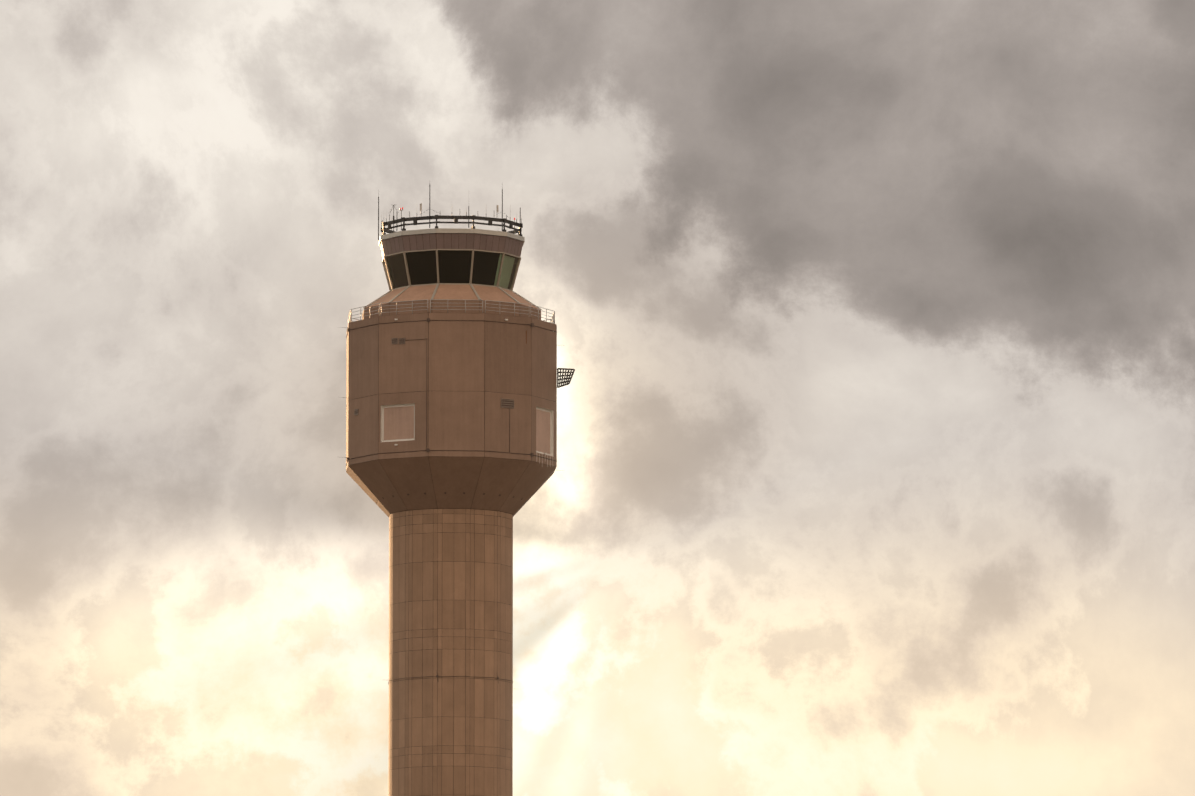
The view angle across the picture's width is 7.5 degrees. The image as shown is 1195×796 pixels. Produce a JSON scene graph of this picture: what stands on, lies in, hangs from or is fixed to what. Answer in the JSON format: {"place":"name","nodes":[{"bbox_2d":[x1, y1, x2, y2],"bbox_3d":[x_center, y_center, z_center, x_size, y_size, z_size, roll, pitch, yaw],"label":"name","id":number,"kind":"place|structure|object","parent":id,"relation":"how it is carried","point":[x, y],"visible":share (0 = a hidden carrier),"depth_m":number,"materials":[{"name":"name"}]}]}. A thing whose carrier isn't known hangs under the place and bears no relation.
{"place":"outdoors","nodes":[
{"label":"outdoors","id":0,"kind":"place"},
{"bbox_2d":[388,509,512,795],"bbox_3d":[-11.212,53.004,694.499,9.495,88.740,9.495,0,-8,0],"label":"tower shaft","id":1,"kind":"object","parent":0,"point":[450,592],"visible":1,"depth_m":695.06,"materials":[{"name":"brown concrete"}]},
{"bbox_2d":[388,671,512,683],"bbox_3d":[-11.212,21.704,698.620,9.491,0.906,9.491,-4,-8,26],"label":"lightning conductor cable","id":2,"kind":"object","parent":1,"relation":"attached to","point":[452,676],"visible":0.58,"depth_m":694.23,"materials":[{"name":"brown"}]},
{"bbox_2d":[346,284,556,516],"bbox_3d":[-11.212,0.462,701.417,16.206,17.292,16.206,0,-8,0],"label":"tower head","id":3,"kind":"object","parent":1,"relation":"on","point":[461,379],"depth_m":695.05},
{"bbox_2d":[348,299,554,323],"bbox_3d":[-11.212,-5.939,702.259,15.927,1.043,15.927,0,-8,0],"label":"walkway railing","id":4,"kind":"object","parent":3,"relation":"on","point":[552,319],"visible":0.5,"depth_m":696.07,"materials":[{"name":"silver metal"}]},
{"bbox_2d":[379,228,524,290],"bbox_3d":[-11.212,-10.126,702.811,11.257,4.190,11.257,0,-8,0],"label":"control cab","id":5,"kind":"object","parent":3,"relation":"on","point":[452,256],"visible":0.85,"depth_m":698.72,"materials":[{"name":"black glass"}]},
{"bbox_2d":[378,185,522,240],"bbox_3d":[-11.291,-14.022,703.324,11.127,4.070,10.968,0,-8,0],"label":"roof rail antennas","id":6,"kind":"object","parent":5,"relation":"on","point":[389,223],"visible":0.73,"depth_m":699.08,"materials":[{"name":"metal"}]},
{"bbox_2d":[341,318,563,466],"bbox_3d":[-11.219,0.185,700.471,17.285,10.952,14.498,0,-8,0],"label":"tower body fittings","id":7,"kind":"object","parent":3,"relation":"attached to","point":[507,403],"visible":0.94,"depth_m":694.73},
{"bbox_2d":[557,368,574,387],"bbox_3d":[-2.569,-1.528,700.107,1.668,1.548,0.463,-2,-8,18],"label":"flank grille panel","id":8,"kind":"object","parent":3,"relation":"attached to","point":[561,381],"visible":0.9,"depth_m":700.03,"materials":[{"name":"metal"}]},
{"bbox_2d":[0,0,1194,795],"label":"sky","id":9,"kind":"structure","parent":0,"point":[874,473],"materials":[{"name":"grey"}]}
]}

